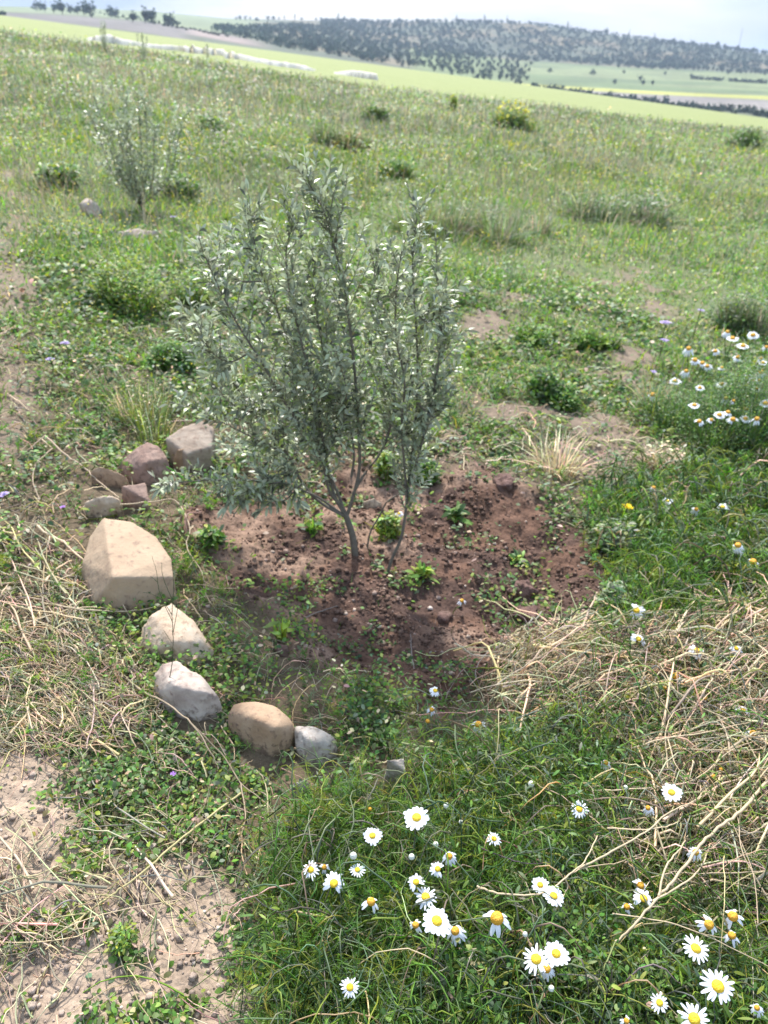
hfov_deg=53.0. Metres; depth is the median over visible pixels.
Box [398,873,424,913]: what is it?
daisy
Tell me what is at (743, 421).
daisy
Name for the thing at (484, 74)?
olive tree
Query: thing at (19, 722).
dry stalk
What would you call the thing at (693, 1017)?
daisy
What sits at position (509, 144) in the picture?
meadow grass
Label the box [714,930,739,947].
daisy
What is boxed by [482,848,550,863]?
dry stalk
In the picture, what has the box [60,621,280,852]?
dry stalk
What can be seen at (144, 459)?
stone
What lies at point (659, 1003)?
daisy
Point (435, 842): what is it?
flower bud
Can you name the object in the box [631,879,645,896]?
daisy
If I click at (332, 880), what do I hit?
daisy
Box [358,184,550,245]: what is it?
grass tussock
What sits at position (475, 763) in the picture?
dry stalk
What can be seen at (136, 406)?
grass tussock
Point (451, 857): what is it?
daisy
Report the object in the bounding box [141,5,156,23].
field tree
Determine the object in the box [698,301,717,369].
wiry weed
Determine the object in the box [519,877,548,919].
daisy
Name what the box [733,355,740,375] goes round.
daisy
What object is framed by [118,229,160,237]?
stone
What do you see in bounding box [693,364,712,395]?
daisy
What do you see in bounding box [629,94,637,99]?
hedge bush
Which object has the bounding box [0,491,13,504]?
lilac flower
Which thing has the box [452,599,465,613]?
daisy
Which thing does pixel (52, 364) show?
lilac flower
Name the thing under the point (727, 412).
daisy
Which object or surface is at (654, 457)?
dry tussock
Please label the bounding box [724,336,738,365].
daisy
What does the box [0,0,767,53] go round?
sky
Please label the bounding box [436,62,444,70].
olive tree
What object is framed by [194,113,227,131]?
weed bush
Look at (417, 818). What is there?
daisy
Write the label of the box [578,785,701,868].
dry stalk
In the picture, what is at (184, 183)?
leafy weed
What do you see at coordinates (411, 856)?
flower bud
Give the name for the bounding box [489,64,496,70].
olive tree
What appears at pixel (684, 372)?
daisy
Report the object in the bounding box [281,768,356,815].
dry stalk
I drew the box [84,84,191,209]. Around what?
olive sapling
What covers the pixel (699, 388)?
daisy
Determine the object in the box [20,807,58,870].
dry stalk
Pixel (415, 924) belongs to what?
daisy
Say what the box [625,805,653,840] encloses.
daisy
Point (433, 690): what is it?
daisy
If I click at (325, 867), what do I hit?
daisy
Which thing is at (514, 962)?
green stems
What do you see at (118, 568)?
boulder
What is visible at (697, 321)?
lilac flower
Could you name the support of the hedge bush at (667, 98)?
on the hills
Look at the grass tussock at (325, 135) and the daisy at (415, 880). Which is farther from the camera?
the grass tussock at (325, 135)
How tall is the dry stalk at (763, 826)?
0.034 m
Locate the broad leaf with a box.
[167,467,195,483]
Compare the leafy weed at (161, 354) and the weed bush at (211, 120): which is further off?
the weed bush at (211, 120)
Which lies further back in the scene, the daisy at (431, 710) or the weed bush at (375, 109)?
the weed bush at (375, 109)
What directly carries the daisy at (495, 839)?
on the ground at (512, 523)
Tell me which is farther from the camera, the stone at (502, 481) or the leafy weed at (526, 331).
the leafy weed at (526, 331)
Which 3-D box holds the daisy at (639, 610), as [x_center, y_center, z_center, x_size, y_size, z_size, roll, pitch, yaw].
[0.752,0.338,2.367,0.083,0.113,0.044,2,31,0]
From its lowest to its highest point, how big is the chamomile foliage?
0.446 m
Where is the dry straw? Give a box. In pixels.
[0,304,767,1023]
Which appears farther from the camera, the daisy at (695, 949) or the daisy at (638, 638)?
the daisy at (638, 638)
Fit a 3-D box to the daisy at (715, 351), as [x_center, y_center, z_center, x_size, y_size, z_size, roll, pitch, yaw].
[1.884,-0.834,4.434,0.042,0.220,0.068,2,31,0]
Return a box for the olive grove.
[211,17,767,72]
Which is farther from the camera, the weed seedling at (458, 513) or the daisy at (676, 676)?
the weed seedling at (458, 513)
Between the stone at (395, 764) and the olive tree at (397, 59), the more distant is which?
the olive tree at (397, 59)
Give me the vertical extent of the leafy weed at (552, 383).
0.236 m
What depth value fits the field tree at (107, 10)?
592.79 m
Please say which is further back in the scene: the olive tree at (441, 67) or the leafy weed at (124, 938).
the olive tree at (441, 67)
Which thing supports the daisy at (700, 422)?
on the ground at (512, 523)
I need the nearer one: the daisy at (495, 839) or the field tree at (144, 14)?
the daisy at (495, 839)
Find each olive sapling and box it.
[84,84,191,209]
[98,20,107,51]
[135,32,147,58]
[148,144,478,572]
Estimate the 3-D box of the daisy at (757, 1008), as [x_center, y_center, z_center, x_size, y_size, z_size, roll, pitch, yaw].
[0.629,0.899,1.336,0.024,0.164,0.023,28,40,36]
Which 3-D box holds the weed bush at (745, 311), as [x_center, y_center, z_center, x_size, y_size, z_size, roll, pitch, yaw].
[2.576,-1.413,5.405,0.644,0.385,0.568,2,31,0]
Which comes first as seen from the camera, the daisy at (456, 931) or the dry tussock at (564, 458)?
the daisy at (456, 931)
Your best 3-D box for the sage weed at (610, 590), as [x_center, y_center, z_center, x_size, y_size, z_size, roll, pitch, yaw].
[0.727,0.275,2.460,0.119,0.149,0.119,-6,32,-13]
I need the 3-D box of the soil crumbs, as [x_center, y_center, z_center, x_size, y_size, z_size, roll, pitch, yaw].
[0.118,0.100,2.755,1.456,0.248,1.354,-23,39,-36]
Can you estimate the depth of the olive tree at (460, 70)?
520.64 m
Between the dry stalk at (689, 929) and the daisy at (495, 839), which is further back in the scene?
the daisy at (495, 839)
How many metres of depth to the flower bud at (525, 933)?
1.36 m
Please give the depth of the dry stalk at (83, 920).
1.38 m
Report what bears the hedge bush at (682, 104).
on the hills
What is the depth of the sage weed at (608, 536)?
2.77 m
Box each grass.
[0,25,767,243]
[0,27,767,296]
[0,213,767,1023]
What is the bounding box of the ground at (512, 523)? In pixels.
[0,15,767,1023]
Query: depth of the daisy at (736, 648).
2.16 m
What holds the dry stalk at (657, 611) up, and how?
on the straw heap
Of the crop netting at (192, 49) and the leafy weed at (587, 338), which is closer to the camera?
the leafy weed at (587, 338)
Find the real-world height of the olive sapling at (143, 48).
1.070 m
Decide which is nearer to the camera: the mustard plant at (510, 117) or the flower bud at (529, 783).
the flower bud at (529, 783)
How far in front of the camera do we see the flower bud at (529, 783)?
1.68 m
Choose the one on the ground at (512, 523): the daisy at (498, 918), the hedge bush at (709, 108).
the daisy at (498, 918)
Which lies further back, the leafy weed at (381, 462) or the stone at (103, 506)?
the leafy weed at (381, 462)
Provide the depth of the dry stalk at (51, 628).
2.11 m
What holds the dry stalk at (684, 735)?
on the straw heap
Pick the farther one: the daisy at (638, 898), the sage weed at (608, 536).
the sage weed at (608, 536)
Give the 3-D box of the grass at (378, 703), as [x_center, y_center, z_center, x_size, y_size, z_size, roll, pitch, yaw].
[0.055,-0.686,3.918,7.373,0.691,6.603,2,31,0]
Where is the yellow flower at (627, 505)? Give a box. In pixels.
[622,503,633,519]
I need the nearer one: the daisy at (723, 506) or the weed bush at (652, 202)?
the daisy at (723, 506)
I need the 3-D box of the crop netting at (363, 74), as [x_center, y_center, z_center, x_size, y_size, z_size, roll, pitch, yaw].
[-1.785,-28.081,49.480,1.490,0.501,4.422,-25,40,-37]
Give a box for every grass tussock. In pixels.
[85,371,188,447]
[303,110,360,145]
[329,121,376,152]
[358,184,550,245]
[467,193,560,235]
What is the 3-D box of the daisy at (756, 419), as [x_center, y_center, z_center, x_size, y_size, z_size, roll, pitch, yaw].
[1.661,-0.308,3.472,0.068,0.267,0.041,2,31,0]
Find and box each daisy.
[303,860,319,880]
[319,864,329,873]
[323,871,343,903]
[335,977,358,1000]
[349,863,367,884]
[361,897,377,932]
[363,828,382,853]
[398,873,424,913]
[403,807,428,833]
[403,887,436,925]
[403,919,421,933]
[406,905,450,941]
[413,719,429,725]
[415,706,434,716]
[429,686,454,718]
[429,862,443,877]
[442,852,460,898]
[447,925,466,945]
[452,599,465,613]
[469,721,485,733]
[483,910,510,945]
[487,832,501,860]
[515,886,563,915]
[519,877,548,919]
[521,962,554,981]
[523,943,548,975]
[545,940,569,985]
[571,800,588,825]
[587,760,610,778]
[609,991,667,1013]
[616,888,651,910]
[619,903,632,923]
[620,1015,629,1023]
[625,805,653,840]
[628,604,645,618]
[630,634,645,645]
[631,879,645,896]
[649,934,708,964]
[654,1002,709,1023]
[661,783,682,815]
[668,672,682,684]
[669,378,681,387]
[669,969,734,1004]
[678,369,689,384]
[679,403,699,442]
[682,346,693,376]
[682,358,700,387]
[682,419,703,453]
[683,507,698,515]
[685,847,701,860]
[686,361,705,393]
[688,645,703,658]
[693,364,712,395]
[695,385,704,424]
[695,914,716,941]
[699,418,714,455]
[705,349,719,377]
[713,411,724,457]
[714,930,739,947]
[717,503,728,512]
[718,417,738,447]
[721,410,731,455]
[722,330,730,366]
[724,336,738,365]
[724,909,743,966]
[729,343,748,372]
[729,646,742,664]
[732,542,744,554]
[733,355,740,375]
[735,415,750,452]
[740,331,758,364]
[746,730,757,739]
[747,399,767,428]
[749,558,758,570]
[750,1004,763,1023]
[751,417,760,460]
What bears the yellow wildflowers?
on the ground at (512, 523)
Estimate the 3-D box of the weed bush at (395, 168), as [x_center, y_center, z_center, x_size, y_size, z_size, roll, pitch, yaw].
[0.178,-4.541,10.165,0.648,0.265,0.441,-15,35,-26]
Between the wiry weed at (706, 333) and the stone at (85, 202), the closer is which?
the wiry weed at (706, 333)
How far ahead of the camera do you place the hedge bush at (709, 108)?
349.79 m
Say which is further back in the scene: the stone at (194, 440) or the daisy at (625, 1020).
the stone at (194, 440)
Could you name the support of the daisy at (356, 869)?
on the ground at (512, 523)
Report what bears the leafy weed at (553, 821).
on the ground at (512, 523)
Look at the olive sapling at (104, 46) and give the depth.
34.01 m
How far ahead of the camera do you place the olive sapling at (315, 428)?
2.31 m
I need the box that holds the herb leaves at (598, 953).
[240,441,767,1023]
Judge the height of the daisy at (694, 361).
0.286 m
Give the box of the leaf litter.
[0,517,767,967]
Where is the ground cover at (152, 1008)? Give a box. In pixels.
[0,218,767,1023]
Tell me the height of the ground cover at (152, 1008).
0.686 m
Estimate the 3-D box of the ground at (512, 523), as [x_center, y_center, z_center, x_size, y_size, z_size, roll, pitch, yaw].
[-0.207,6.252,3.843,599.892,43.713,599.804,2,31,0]
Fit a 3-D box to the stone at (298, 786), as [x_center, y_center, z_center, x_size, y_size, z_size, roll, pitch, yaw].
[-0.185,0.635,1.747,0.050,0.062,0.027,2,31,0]
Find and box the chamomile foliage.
[0,309,767,1023]
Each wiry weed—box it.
[143,557,178,703]
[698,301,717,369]
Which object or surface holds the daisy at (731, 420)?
on the ground at (512, 523)
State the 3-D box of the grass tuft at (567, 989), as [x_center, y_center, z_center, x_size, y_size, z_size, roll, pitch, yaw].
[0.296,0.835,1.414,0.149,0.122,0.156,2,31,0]
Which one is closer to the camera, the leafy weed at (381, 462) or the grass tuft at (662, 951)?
the grass tuft at (662, 951)
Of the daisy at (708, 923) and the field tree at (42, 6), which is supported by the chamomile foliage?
the daisy at (708, 923)
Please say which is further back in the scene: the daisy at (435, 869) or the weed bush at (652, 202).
the weed bush at (652, 202)
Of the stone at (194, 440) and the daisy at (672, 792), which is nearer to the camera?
the daisy at (672, 792)
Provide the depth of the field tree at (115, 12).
585.08 m
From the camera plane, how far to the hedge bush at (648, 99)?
382.97 m
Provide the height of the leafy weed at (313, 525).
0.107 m
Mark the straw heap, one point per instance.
(564, 639)
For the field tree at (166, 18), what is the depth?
498.46 m
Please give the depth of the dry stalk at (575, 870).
1.46 m
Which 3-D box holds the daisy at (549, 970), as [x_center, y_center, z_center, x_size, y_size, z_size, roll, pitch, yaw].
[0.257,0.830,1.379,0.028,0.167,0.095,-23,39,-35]
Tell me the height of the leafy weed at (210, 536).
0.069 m
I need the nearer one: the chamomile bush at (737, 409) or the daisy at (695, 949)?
the daisy at (695, 949)
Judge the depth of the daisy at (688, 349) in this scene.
4.33 m
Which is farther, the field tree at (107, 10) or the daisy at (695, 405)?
the field tree at (107, 10)
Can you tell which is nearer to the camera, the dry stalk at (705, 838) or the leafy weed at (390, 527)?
the dry stalk at (705, 838)
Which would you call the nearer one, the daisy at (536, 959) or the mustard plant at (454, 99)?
the daisy at (536, 959)
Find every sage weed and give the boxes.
[580,516,638,557]
[593,576,630,614]
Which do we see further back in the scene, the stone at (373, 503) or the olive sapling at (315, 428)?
the stone at (373, 503)
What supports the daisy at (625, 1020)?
on the ground at (512, 523)
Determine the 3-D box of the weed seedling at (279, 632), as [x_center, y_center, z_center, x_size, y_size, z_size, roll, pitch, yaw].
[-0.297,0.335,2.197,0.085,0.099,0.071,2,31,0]
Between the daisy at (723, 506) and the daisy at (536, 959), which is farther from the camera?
the daisy at (723, 506)
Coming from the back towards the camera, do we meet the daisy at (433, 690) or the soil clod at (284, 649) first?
the soil clod at (284, 649)
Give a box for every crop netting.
[87,34,315,70]
[334,70,377,79]
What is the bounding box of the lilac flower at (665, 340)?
[655,338,668,366]
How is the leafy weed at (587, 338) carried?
on the ground at (512, 523)
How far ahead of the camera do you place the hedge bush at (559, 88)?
437.63 m
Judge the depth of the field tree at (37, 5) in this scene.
673.58 m
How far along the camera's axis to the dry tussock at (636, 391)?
4.08 m
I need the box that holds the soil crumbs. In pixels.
[178,452,606,721]
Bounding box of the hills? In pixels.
[0,6,767,117]
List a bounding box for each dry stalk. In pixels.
[0,702,100,749]
[2,606,118,702]
[2,792,241,1018]
[3,898,185,938]
[17,435,119,510]
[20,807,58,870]
[40,602,163,618]
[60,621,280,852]
[77,651,99,752]
[120,499,216,611]
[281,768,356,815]
[288,606,335,627]
[401,742,550,801]
[476,835,642,910]
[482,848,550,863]
[563,654,766,779]
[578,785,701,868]
[586,941,615,1018]
[587,585,766,632]
[596,738,764,790]
[612,913,766,965]
[615,779,767,941]
[632,718,762,780]
[669,788,767,923]
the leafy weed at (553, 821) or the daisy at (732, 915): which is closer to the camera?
the daisy at (732, 915)
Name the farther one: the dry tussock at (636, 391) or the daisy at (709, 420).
the dry tussock at (636, 391)
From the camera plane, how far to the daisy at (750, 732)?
1.91 m
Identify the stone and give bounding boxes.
[79,198,101,215]
[81,495,123,517]
[91,467,128,488]
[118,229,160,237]
[119,442,169,485]
[121,483,150,510]
[139,603,213,668]
[154,661,222,721]
[166,421,216,472]
[173,448,212,470]
[228,702,294,756]
[291,780,310,796]
[294,726,337,766]
[363,498,381,508]
[383,758,405,797]
[492,473,514,491]
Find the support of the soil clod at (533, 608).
on the ground at (512, 523)
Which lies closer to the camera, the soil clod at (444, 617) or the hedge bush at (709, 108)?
the soil clod at (444, 617)
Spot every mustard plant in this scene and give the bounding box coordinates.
[449,94,459,111]
[487,100,544,133]
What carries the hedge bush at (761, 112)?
on the hills
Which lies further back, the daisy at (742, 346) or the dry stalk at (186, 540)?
the daisy at (742, 346)
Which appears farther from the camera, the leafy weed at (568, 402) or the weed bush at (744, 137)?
the weed bush at (744, 137)
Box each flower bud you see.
[350,852,356,874]
[409,853,414,875]
[430,841,438,862]
[520,931,527,946]
[526,781,533,804]
[540,985,553,1009]
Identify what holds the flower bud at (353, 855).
on the ground at (512, 523)
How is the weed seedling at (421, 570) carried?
on the ground at (512, 523)
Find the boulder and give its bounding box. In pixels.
[81,518,176,614]
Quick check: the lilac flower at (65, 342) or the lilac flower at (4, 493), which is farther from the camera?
the lilac flower at (65, 342)
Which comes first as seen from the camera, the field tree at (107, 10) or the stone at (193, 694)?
the stone at (193, 694)
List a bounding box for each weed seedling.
[264,616,294,640]
[404,560,439,586]
[441,500,472,524]
[508,548,530,566]
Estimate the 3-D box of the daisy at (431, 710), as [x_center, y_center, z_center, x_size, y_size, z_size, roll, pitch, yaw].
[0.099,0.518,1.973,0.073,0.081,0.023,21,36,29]
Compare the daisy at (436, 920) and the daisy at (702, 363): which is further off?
the daisy at (702, 363)
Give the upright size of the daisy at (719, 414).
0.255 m
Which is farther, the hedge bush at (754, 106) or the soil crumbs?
the hedge bush at (754, 106)
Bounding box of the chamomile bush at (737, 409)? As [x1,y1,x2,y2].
[622,338,767,457]
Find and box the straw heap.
[0,499,767,1019]
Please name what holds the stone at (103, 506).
on the ground at (512, 523)
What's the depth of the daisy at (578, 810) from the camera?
1.61 m
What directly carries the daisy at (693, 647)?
on the ground at (512, 523)
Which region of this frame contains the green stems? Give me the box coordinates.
[184,428,767,1023]
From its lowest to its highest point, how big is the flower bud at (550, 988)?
0.167 m
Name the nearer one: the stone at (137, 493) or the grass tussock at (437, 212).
the stone at (137, 493)
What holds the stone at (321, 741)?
on the ground at (512, 523)
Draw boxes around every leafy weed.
[26,159,93,192]
[67,247,216,314]
[103,919,139,956]
[136,336,207,373]
[143,168,209,203]
[192,524,227,549]
[296,513,323,537]
[368,509,407,541]
[370,449,399,481]
[415,456,444,486]
[507,320,554,350]
[513,357,580,404]
[534,811,574,853]
[535,388,588,415]
[566,325,627,350]
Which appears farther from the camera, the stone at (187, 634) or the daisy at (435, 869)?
the stone at (187, 634)
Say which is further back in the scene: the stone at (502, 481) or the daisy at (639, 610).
the stone at (502, 481)
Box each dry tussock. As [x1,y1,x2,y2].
[499,422,608,479]
[621,376,675,405]
[624,432,705,479]
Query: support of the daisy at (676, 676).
on the ground at (512, 523)
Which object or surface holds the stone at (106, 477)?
on the ground at (512, 523)
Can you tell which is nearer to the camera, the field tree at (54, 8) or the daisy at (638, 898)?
the daisy at (638, 898)
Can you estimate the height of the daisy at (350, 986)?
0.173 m
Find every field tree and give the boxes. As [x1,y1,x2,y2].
[30,0,41,10]
[39,0,46,11]
[50,0,56,11]
[52,0,65,14]
[66,3,75,13]
[73,3,80,14]
[80,0,85,15]
[82,0,96,16]
[104,4,113,16]
[110,7,118,17]
[129,10,140,21]
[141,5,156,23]
[141,6,149,22]
[162,11,173,25]
[168,15,180,26]
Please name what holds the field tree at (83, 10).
on the hills
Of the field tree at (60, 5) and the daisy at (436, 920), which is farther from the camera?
the field tree at (60, 5)
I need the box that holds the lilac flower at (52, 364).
[45,357,53,376]
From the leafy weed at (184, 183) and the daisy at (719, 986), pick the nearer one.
the daisy at (719, 986)
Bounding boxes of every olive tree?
[395,54,403,63]
[407,58,413,67]
[412,59,420,65]
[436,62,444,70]
[456,67,464,74]
[481,69,487,78]
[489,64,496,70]
[509,71,516,79]
[514,76,522,83]
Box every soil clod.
[273,644,288,656]
[435,611,452,623]
[504,580,538,599]
[513,602,537,622]
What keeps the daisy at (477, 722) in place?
on the ground at (512, 523)
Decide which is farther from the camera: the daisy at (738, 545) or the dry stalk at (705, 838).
the daisy at (738, 545)
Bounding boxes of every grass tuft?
[509,920,586,994]
[636,920,700,991]
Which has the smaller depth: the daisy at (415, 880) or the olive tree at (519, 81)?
the daisy at (415, 880)
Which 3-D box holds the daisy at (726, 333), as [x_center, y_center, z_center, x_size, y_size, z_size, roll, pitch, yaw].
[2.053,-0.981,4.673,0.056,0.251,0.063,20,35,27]
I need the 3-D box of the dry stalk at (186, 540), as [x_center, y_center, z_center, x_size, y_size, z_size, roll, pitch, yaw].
[-0.623,0.109,2.446,0.192,0.108,0.575,-21,38,-33]
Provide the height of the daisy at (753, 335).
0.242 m
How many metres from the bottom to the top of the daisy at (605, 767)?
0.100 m
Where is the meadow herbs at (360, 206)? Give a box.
[0,92,767,503]
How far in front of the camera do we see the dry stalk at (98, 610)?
2.15 m
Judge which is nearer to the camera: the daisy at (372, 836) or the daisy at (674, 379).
the daisy at (372, 836)
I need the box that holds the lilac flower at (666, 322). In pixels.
[659,321,672,352]
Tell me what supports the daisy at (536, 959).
on the ground at (512, 523)
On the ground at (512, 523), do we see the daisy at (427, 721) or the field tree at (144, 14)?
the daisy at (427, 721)
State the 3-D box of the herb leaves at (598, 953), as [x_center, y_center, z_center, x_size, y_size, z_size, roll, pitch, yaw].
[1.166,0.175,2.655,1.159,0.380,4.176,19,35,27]
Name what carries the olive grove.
on the hills
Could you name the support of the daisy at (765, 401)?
on the ground at (512, 523)
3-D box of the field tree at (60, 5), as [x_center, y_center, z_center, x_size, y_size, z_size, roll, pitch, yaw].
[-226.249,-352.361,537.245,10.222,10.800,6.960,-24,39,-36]
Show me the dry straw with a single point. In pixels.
(62, 624)
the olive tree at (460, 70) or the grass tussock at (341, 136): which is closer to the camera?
the grass tussock at (341, 136)
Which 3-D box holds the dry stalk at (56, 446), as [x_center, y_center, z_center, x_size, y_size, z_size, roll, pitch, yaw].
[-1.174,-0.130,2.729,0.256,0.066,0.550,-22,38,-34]
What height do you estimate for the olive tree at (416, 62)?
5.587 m
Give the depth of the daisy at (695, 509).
2.96 m
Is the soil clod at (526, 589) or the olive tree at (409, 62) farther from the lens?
the olive tree at (409, 62)
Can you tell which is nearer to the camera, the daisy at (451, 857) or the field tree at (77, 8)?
the daisy at (451, 857)
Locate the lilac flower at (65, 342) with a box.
[60,341,68,364]
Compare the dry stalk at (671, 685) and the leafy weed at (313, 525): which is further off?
the leafy weed at (313, 525)
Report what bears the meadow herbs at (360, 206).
on the ground at (512, 523)
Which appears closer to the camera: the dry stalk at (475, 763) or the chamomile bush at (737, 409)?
the dry stalk at (475, 763)
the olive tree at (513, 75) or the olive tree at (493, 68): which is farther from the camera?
the olive tree at (493, 68)
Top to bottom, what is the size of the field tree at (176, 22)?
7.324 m
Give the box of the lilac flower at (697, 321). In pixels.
[692,309,704,338]
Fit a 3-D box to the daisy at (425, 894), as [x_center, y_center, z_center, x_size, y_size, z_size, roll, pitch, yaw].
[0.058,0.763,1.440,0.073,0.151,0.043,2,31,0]
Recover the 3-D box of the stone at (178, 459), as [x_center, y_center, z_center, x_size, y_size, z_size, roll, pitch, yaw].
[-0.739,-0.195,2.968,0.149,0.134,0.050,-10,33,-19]
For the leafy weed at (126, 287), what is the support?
on the ground at (512, 523)
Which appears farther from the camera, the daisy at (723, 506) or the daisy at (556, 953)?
the daisy at (723, 506)
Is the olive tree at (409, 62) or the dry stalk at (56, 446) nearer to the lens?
the dry stalk at (56, 446)
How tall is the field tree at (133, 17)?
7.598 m
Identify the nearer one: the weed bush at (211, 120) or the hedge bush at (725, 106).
the weed bush at (211, 120)
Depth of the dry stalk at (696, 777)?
1.78 m
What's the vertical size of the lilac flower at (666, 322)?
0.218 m
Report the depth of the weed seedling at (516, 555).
2.79 m
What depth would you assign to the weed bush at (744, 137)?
28.60 m
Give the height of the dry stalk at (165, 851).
0.068 m
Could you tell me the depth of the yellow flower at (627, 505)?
2.89 m
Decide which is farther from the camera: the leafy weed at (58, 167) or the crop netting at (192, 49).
the crop netting at (192, 49)
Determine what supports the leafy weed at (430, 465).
on the ground at (512, 523)
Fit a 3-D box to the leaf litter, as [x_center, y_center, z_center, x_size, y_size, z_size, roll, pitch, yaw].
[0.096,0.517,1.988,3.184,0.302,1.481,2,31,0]
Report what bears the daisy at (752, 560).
on the ground at (512, 523)
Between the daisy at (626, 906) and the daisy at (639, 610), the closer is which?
the daisy at (626, 906)
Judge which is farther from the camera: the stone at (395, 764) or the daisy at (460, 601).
the daisy at (460, 601)
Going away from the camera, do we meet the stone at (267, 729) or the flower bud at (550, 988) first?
the flower bud at (550, 988)
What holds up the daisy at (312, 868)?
on the ground at (512, 523)
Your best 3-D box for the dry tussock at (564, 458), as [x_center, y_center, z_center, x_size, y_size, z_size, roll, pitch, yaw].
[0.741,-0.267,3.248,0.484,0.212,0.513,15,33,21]
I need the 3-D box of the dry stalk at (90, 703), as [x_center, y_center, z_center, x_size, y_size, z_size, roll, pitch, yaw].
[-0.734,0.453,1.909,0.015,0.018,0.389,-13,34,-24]
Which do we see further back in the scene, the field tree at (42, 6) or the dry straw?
the field tree at (42, 6)
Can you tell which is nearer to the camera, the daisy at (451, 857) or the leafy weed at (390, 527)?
the daisy at (451, 857)
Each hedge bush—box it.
[553,84,564,89]
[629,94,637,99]
[641,95,656,101]
[662,95,669,103]
[678,102,688,106]
[702,105,715,110]
[718,103,733,110]
[736,104,751,112]
[742,105,755,112]
[753,107,764,116]
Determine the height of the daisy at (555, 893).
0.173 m
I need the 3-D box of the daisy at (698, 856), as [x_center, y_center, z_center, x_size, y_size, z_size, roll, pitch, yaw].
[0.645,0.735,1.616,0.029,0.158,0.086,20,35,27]
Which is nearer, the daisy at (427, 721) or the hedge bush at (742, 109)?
the daisy at (427, 721)
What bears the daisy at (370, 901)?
on the ground at (512, 523)
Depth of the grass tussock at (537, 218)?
8.16 m
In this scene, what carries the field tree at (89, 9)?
on the hills
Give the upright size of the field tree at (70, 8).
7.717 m
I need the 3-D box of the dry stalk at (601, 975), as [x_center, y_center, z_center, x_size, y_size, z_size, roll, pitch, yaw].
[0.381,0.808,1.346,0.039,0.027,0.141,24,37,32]
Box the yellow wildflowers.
[0,62,767,476]
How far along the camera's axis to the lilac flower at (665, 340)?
4.52 m
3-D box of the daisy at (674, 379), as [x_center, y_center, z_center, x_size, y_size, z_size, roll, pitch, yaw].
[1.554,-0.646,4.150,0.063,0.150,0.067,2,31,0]
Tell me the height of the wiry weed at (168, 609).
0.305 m
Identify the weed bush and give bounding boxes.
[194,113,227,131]
[359,103,390,121]
[375,156,416,177]
[534,182,697,229]
[702,281,767,340]
[721,124,767,147]
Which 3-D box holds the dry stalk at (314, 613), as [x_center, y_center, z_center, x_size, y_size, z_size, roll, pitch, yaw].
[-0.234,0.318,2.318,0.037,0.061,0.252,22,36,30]

